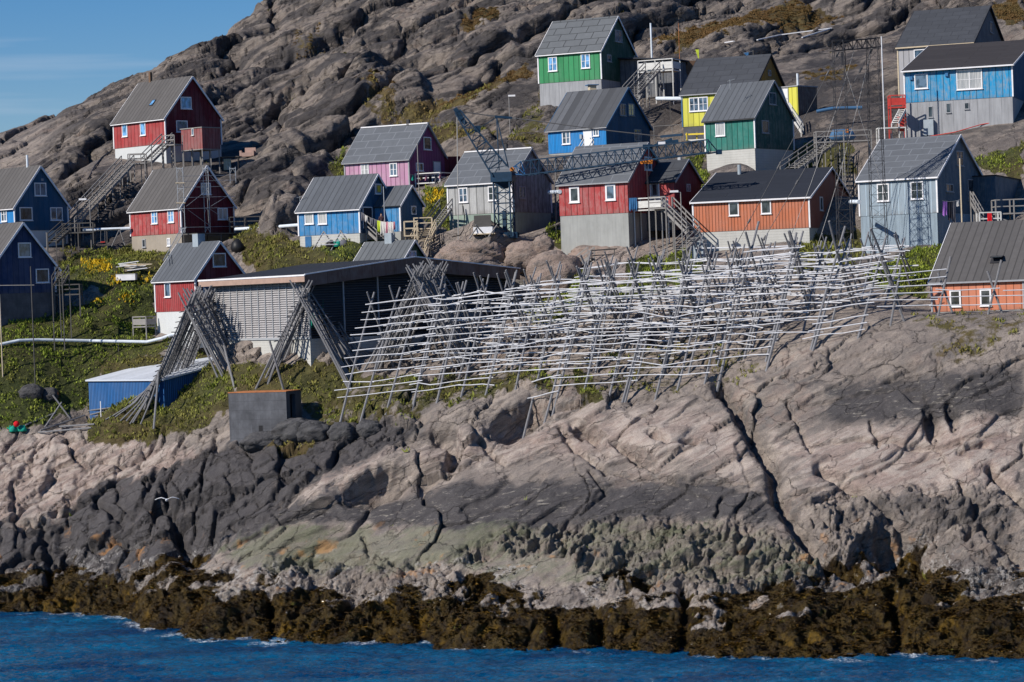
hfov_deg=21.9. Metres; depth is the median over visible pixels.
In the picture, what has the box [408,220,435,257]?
stairs
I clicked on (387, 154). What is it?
pink house
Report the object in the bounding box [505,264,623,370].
drying rack
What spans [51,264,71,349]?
stairs
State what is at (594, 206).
red house
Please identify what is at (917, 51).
window
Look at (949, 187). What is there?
window
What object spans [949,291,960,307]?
window
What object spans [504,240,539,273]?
boulder
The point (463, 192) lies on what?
window
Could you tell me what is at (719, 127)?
window
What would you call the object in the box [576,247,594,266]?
stairs
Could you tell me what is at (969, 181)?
door
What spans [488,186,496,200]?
window
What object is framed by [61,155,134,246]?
stairs
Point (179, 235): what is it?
ladder
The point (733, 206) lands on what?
window
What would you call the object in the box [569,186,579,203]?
window
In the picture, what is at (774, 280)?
drying rack
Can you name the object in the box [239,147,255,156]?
armchair
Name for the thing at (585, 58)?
window
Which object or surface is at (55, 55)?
sky
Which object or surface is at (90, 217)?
street lamp
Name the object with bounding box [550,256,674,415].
drying rack
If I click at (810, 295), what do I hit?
drying rack
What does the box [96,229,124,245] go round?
swing frame
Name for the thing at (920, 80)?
window
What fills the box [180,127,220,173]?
porch shed
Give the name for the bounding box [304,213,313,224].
window
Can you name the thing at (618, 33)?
window
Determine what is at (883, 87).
pole
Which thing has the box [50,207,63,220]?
window
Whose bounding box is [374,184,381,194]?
window
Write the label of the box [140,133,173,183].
stairs
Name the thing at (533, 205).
weathered house
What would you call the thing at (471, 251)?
boulder
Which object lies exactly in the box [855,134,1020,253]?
grey house
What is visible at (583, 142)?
stairs
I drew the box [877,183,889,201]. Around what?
window
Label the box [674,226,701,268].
stairs
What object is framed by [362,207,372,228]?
door
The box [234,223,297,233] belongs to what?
pipe
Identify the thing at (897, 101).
deck
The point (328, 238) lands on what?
wooden trestle
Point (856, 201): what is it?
pipe
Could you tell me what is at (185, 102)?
window
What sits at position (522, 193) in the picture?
window
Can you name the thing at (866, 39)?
lattice mast
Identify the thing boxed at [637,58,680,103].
deck
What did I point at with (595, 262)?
boulder
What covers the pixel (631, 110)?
window
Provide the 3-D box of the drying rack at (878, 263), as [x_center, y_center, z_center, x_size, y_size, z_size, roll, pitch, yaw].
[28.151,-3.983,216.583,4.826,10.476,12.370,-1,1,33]
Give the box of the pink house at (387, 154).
[341,119,447,187]
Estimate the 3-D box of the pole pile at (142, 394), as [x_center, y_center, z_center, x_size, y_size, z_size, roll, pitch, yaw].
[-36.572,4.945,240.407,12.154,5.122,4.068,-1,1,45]
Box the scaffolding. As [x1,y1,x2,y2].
[175,167,235,232]
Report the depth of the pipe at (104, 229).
270.70 m
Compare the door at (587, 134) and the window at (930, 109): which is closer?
the window at (930, 109)
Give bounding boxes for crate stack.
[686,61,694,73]
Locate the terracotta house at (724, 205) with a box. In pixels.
[689,165,850,250]
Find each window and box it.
[1,210,7,221]
[18,242,31,257]
[19,207,33,220]
[34,183,46,196]
[35,269,48,283]
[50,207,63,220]
[121,124,127,137]
[140,122,145,135]
[142,239,145,247]
[151,211,157,224]
[164,283,171,297]
[166,238,170,246]
[167,210,174,222]
[176,120,187,132]
[180,97,192,109]
[201,183,210,194]
[212,253,225,267]
[217,208,227,219]
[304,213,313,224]
[317,212,327,224]
[361,164,368,173]
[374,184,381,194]
[389,163,397,176]
[408,251,416,256]
[416,163,424,171]
[423,137,431,150]
[458,187,468,202]
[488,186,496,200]
[518,186,525,198]
[528,158,534,168]
[548,57,556,71]
[562,131,570,144]
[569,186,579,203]
[581,54,589,68]
[592,129,598,136]
[605,184,615,200]
[607,54,611,62]
[615,30,621,42]
[619,104,626,116]
[628,103,635,116]
[634,129,642,141]
[644,156,652,170]
[689,97,707,111]
[715,122,724,136]
[728,202,739,216]
[760,200,770,214]
[761,120,769,133]
[769,92,776,105]
[819,196,822,210]
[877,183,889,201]
[910,181,923,199]
[914,49,923,57]
[914,74,928,89]
[928,106,932,117]
[946,103,950,112]
[946,183,954,192]
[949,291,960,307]
[956,69,982,90]
[956,150,964,166]
[964,103,969,109]
[979,289,991,306]
[990,21,993,33]
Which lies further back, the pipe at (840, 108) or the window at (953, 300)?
the pipe at (840, 108)
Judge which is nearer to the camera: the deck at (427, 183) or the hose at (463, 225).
the hose at (463, 225)
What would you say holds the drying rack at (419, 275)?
on the ground at (908, 432)
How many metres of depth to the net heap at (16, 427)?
241.62 m
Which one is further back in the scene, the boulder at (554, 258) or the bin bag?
the bin bag
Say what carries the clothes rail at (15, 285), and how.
attached to the pole at (32, 325)
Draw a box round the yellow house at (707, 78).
[679,54,784,141]
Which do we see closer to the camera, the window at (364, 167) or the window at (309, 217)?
the window at (309, 217)
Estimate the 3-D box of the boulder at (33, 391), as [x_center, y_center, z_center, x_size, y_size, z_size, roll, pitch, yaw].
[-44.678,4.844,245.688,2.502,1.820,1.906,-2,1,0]
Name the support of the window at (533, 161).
in the weathered house at (533, 205)
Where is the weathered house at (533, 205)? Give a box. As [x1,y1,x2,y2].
[444,144,553,234]
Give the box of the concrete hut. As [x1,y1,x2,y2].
[228,389,301,445]
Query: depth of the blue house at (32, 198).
270.32 m
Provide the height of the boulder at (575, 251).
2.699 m
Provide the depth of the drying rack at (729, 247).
233.01 m
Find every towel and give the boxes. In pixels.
[629,198,636,210]
[987,213,991,220]
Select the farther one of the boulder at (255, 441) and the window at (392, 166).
the window at (392, 166)
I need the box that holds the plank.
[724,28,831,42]
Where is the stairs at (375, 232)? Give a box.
[365,221,383,241]
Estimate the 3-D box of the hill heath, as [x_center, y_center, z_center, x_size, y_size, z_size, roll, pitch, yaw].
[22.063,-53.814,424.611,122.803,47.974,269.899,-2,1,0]
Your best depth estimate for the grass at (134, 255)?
245.03 m
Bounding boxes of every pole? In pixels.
[0,301,2,376]
[30,266,35,383]
[153,371,159,428]
[222,340,235,389]
[269,341,284,389]
[383,187,384,221]
[417,143,419,195]
[650,23,652,57]
[881,36,884,138]
[959,158,962,221]
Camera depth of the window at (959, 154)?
245.10 m
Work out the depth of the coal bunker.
248.35 m
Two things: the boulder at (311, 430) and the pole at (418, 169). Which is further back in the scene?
the pole at (418, 169)
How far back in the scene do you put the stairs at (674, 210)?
244.19 m
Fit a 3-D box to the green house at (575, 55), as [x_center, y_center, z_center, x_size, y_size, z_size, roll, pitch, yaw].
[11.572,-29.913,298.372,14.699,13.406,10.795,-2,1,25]
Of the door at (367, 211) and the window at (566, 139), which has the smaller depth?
the door at (367, 211)
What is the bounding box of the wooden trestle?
[313,230,346,250]
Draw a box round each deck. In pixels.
[53,284,82,316]
[132,316,155,343]
[162,134,183,168]
[183,233,237,242]
[403,221,417,241]
[415,172,450,187]
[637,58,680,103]
[648,196,673,257]
[876,127,905,143]
[887,94,906,138]
[976,211,1001,221]
[991,198,1023,220]
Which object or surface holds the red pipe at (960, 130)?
attached to the blue house at (952, 88)
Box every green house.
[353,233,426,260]
[535,16,688,105]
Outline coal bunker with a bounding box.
[469,215,496,238]
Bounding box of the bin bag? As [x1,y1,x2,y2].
[231,238,244,251]
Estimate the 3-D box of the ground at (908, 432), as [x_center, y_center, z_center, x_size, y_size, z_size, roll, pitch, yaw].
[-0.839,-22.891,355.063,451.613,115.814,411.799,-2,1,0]
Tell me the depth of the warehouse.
236.21 m
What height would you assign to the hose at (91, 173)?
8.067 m
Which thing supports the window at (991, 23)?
in the grey house at (922, 30)
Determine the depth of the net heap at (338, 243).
252.75 m
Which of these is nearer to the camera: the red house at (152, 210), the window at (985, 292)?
the window at (985, 292)
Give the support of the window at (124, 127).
in the red house at (149, 113)
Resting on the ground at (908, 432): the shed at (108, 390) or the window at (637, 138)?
the shed at (108, 390)
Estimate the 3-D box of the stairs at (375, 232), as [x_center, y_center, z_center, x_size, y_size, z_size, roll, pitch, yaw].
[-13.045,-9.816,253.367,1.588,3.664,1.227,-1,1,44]
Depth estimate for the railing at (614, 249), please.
245.36 m
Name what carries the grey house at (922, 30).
on the ground at (908, 432)
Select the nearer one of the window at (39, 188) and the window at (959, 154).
the window at (959, 154)
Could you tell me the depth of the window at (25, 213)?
268.80 m
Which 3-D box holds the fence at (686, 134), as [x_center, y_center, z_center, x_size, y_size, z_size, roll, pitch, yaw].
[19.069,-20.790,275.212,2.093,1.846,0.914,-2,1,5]
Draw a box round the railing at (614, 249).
[591,248,616,261]
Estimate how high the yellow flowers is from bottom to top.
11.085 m
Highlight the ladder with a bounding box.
[163,227,185,260]
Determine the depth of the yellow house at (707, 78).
283.29 m
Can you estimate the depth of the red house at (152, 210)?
268.82 m
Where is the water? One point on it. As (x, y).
(39, 646)
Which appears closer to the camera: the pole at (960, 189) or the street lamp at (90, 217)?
the pole at (960, 189)
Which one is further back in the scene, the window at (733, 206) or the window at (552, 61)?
the window at (552, 61)
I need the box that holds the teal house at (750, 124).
[701,80,796,170]
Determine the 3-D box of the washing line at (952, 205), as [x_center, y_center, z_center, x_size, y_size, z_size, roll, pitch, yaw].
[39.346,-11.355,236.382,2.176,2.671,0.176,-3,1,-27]
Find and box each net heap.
[7,421,26,431]
[326,239,346,247]
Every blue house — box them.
[0,155,71,246]
[0,222,61,325]
[294,173,425,246]
[544,87,653,154]
[901,40,1023,136]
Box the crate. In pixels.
[473,227,495,234]
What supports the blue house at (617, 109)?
on the ground at (908, 432)
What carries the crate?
on the ground at (908, 432)
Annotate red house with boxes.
[110,72,223,163]
[126,165,236,251]
[151,234,244,347]
[555,142,703,254]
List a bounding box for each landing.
[127,153,147,181]
[413,217,432,242]
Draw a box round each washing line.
[361,212,394,235]
[411,173,440,183]
[943,200,958,222]
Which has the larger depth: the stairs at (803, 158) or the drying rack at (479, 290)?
the stairs at (803, 158)
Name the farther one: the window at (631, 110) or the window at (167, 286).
the window at (631, 110)
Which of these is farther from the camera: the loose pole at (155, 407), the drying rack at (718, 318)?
the loose pole at (155, 407)
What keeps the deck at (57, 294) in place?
on the ground at (908, 432)
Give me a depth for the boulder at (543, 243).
246.96 m
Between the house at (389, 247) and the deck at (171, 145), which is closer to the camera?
the house at (389, 247)
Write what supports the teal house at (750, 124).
on the ground at (908, 432)
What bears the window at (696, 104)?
in the yellow house at (707, 78)
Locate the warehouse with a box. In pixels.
[198,256,520,365]
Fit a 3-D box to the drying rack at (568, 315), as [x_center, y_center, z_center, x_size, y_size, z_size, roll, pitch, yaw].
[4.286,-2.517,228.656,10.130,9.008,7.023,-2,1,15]
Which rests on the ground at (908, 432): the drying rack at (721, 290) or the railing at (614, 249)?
the drying rack at (721, 290)
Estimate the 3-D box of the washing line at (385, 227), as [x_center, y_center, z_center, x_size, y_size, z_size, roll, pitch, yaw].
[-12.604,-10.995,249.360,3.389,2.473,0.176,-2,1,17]
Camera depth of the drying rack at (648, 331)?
221.16 m
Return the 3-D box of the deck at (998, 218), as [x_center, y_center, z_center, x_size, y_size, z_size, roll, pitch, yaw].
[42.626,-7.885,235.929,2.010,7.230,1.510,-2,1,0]
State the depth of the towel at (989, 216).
235.07 m
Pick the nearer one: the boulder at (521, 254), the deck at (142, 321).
the boulder at (521, 254)
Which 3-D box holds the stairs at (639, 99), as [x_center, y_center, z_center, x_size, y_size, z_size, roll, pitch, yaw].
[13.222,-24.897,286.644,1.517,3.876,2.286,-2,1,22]
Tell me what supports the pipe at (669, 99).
on the ground at (908, 432)
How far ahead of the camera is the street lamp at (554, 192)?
252.79 m
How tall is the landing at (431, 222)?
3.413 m
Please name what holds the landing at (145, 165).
on the ground at (908, 432)
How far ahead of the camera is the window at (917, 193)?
239.60 m
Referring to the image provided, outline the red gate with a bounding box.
[897,116,904,130]
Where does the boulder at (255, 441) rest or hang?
on the ground at (908, 432)
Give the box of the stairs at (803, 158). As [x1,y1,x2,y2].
[779,132,840,175]
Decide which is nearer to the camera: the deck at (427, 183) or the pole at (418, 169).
the pole at (418, 169)
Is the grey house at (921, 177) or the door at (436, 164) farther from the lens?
the door at (436, 164)
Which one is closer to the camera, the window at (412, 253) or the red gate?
the window at (412, 253)
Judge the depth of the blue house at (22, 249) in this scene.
252.53 m
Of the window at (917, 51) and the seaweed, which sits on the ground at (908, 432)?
the seaweed
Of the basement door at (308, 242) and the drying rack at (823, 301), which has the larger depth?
the basement door at (308, 242)
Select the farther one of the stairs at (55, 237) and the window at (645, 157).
the stairs at (55, 237)
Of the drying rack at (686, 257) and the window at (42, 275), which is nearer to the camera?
the drying rack at (686, 257)
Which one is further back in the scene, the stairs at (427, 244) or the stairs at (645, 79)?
the stairs at (645, 79)
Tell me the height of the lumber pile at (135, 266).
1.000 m
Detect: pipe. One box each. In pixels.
[0,333,176,351]
[83,227,129,249]
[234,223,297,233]
[655,97,682,126]
[816,106,861,112]
[850,200,860,203]
[932,123,988,135]
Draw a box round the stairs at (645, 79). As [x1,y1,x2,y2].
[622,61,661,110]
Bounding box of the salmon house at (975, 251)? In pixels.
[927,220,1023,312]
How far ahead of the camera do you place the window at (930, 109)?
268.40 m
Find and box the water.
[0,611,1023,681]
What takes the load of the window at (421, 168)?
in the pink house at (387, 154)
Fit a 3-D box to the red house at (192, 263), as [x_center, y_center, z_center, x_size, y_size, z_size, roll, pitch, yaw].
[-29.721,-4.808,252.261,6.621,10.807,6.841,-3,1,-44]
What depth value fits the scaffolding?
267.73 m
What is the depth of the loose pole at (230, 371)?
235.30 m
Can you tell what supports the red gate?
on the deck at (890, 128)
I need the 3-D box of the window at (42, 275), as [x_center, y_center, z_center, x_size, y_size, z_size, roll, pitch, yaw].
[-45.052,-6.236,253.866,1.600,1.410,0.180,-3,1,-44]
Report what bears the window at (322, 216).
in the blue house at (331, 204)
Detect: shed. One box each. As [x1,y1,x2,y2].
[85,357,212,419]
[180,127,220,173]
[445,156,459,176]
[779,73,817,116]
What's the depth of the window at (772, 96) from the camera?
266.90 m
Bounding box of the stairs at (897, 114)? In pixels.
[891,108,907,138]
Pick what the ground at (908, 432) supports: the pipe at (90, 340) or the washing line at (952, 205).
the pipe at (90, 340)
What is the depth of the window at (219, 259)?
249.93 m
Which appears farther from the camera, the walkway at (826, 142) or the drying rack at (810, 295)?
the walkway at (826, 142)
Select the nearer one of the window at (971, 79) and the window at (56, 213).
the window at (971, 79)
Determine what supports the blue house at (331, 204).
on the ground at (908, 432)
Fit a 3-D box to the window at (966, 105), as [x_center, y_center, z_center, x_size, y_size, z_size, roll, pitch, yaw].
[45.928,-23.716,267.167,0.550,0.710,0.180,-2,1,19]
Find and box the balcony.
[634,197,669,249]
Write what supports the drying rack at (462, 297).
on the ground at (908, 432)
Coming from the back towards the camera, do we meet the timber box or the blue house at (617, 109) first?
the timber box
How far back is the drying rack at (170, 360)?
238.90 m
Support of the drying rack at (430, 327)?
on the ground at (908, 432)
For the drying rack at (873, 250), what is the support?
on the ground at (908, 432)
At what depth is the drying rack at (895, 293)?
212.93 m
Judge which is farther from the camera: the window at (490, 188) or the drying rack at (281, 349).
the window at (490, 188)
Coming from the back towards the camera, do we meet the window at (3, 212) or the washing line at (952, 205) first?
the window at (3, 212)
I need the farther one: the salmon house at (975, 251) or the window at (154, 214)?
the window at (154, 214)
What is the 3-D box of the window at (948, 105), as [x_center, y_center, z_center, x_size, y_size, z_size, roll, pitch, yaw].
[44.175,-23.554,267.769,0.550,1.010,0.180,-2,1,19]
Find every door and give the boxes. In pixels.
[290,394,291,417]
[305,236,311,246]
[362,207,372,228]
[433,161,440,179]
[583,129,591,145]
[780,88,788,102]
[967,179,972,201]
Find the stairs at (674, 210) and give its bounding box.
[660,197,699,256]
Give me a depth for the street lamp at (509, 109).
283.60 m
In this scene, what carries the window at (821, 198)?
in the terracotta house at (724, 205)
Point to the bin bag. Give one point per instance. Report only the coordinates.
(237, 245)
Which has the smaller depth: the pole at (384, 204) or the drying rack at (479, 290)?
the drying rack at (479, 290)
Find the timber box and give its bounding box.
[585,84,598,89]
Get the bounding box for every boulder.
[18,383,43,398]
[42,387,58,401]
[239,431,284,452]
[271,418,308,444]
[296,420,330,442]
[327,421,354,440]
[356,418,381,438]
[434,240,505,262]
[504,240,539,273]
[526,250,581,297]
[533,235,554,252]
[568,245,609,260]
[589,259,612,264]
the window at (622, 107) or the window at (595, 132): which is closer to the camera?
the window at (595, 132)
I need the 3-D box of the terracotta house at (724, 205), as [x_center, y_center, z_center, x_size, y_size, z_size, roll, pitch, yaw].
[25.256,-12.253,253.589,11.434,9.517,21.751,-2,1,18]
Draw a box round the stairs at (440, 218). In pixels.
[423,198,453,237]
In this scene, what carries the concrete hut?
on the ground at (908, 432)
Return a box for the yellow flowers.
[80,187,443,302]
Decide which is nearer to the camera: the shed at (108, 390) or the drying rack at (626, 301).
the drying rack at (626, 301)
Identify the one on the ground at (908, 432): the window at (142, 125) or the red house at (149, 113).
the red house at (149, 113)
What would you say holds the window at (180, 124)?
in the red house at (149, 113)
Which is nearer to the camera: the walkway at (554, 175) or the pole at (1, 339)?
the pole at (1, 339)
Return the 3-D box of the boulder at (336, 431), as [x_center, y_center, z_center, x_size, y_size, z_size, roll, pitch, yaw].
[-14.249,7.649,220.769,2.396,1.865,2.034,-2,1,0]
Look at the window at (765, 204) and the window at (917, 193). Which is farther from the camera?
the window at (765, 204)
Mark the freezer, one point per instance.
(127, 276)
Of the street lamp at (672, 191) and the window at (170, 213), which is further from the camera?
the window at (170, 213)
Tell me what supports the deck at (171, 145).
on the ground at (908, 432)
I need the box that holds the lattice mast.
[721,36,888,271]
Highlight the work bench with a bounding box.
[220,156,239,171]
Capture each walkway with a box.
[63,222,95,251]
[229,216,260,238]
[538,154,570,222]
[813,129,871,185]
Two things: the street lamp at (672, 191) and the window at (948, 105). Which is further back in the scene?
the window at (948, 105)
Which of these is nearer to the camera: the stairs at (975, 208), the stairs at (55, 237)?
the stairs at (975, 208)
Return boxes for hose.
[74,150,111,207]
[452,206,464,236]
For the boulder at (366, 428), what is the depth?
220.23 m
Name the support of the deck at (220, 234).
on the ground at (908, 432)
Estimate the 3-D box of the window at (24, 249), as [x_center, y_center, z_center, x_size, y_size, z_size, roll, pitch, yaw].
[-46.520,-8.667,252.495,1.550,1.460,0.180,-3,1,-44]
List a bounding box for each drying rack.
[143,284,231,409]
[255,280,360,391]
[334,276,465,421]
[363,257,483,372]
[409,272,535,403]
[429,272,549,382]
[479,261,605,438]
[505,260,622,358]
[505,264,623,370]
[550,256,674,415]
[568,246,673,330]
[584,257,706,381]
[587,252,700,360]
[623,247,756,402]
[646,240,755,329]
[658,252,783,378]
[662,243,781,352]
[680,232,803,291]
[715,221,820,392]
[726,233,833,315]
[751,240,865,351]
[764,220,860,371]
[785,231,918,292]
[803,228,903,350]
[808,233,915,305]
[854,256,953,325]
[929,260,1023,314]
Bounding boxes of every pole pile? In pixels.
[25,395,94,432]
[88,372,159,424]
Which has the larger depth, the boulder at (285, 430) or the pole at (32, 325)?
the pole at (32, 325)
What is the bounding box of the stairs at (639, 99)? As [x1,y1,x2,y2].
[634,94,643,111]
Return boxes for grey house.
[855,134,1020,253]
[895,5,1003,97]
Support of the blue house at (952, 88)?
on the ground at (908, 432)
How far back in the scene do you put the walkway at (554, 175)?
263.12 m
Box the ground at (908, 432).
[0,0,1023,658]
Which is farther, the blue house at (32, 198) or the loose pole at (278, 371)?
the blue house at (32, 198)
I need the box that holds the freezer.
[116,274,136,280]
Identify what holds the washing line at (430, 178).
on the ground at (908, 432)
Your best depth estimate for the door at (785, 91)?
283.49 m
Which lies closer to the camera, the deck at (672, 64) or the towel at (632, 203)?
the towel at (632, 203)
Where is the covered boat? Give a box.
[829,129,855,140]
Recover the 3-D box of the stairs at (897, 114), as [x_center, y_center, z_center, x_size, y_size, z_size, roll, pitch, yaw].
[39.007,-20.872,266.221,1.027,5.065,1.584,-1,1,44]
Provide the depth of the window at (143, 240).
269.82 m
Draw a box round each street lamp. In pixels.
[79,198,91,250]
[508,95,514,133]
[548,190,561,233]
[670,190,683,260]
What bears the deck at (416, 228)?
on the ground at (908, 432)
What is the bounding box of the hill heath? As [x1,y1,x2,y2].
[231,0,1023,106]
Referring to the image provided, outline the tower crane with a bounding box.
[453,107,721,246]
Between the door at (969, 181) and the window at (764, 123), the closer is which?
the door at (969, 181)
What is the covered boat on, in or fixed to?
on the walkway at (826, 142)
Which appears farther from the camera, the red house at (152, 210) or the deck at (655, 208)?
the red house at (152, 210)
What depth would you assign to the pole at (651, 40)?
297.41 m
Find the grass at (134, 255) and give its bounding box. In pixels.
[0,69,1023,548]
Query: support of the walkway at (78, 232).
on the ground at (908, 432)
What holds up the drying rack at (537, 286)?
on the ground at (908, 432)
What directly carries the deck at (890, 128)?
on the ground at (908, 432)
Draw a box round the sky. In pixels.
[0,0,262,132]
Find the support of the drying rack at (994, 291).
on the ground at (908, 432)
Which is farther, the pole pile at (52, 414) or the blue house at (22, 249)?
the blue house at (22, 249)
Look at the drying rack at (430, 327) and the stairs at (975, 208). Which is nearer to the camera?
the drying rack at (430, 327)
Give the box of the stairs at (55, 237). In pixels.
[47,220,71,264]
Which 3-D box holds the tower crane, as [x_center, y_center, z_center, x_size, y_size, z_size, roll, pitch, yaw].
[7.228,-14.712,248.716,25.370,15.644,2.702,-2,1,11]
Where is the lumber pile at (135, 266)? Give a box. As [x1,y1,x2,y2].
[117,261,150,270]
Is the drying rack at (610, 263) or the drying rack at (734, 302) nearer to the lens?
the drying rack at (734, 302)
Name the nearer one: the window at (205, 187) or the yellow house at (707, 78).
the window at (205, 187)
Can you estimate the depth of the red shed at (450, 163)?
280.71 m
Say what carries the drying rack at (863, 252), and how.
on the ground at (908, 432)
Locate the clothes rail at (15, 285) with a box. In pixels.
[0,285,30,285]
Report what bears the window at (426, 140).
in the pink house at (387, 154)
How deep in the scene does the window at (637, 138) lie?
274.90 m
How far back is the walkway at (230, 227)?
269.23 m
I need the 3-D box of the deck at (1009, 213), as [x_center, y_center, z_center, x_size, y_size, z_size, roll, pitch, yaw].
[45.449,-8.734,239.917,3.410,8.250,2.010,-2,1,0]
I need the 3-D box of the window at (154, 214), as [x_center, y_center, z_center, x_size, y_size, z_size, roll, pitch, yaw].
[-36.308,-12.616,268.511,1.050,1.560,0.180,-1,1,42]
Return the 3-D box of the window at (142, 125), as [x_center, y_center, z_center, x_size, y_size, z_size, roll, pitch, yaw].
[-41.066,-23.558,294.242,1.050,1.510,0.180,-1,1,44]
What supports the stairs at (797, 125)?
on the ground at (908, 432)
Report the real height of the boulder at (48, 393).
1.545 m
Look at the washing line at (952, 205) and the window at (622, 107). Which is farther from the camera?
the window at (622, 107)
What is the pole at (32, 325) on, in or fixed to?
on the ground at (908, 432)
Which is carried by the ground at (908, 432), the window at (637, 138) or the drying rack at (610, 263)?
the drying rack at (610, 263)
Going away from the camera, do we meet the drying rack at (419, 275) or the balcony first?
the drying rack at (419, 275)
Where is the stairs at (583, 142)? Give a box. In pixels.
[579,138,593,145]
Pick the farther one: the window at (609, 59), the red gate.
the window at (609, 59)
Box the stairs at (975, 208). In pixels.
[970,191,983,221]
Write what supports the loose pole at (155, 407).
on the ground at (908, 432)
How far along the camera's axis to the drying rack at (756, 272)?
217.79 m
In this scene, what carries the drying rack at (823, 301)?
on the ground at (908, 432)
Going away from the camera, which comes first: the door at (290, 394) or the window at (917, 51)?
the door at (290, 394)
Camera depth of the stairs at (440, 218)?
256.87 m
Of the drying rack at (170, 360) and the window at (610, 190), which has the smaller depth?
the drying rack at (170, 360)
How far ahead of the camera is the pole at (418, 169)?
267.71 m
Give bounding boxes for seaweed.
[0,542,1023,658]
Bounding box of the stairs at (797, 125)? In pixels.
[787,102,803,136]
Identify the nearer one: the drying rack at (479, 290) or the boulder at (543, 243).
the drying rack at (479, 290)
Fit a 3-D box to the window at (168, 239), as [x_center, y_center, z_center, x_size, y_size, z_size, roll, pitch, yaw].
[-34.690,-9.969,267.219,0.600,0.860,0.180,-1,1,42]
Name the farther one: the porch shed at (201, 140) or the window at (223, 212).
the porch shed at (201, 140)
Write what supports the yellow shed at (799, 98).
on the ground at (908, 432)

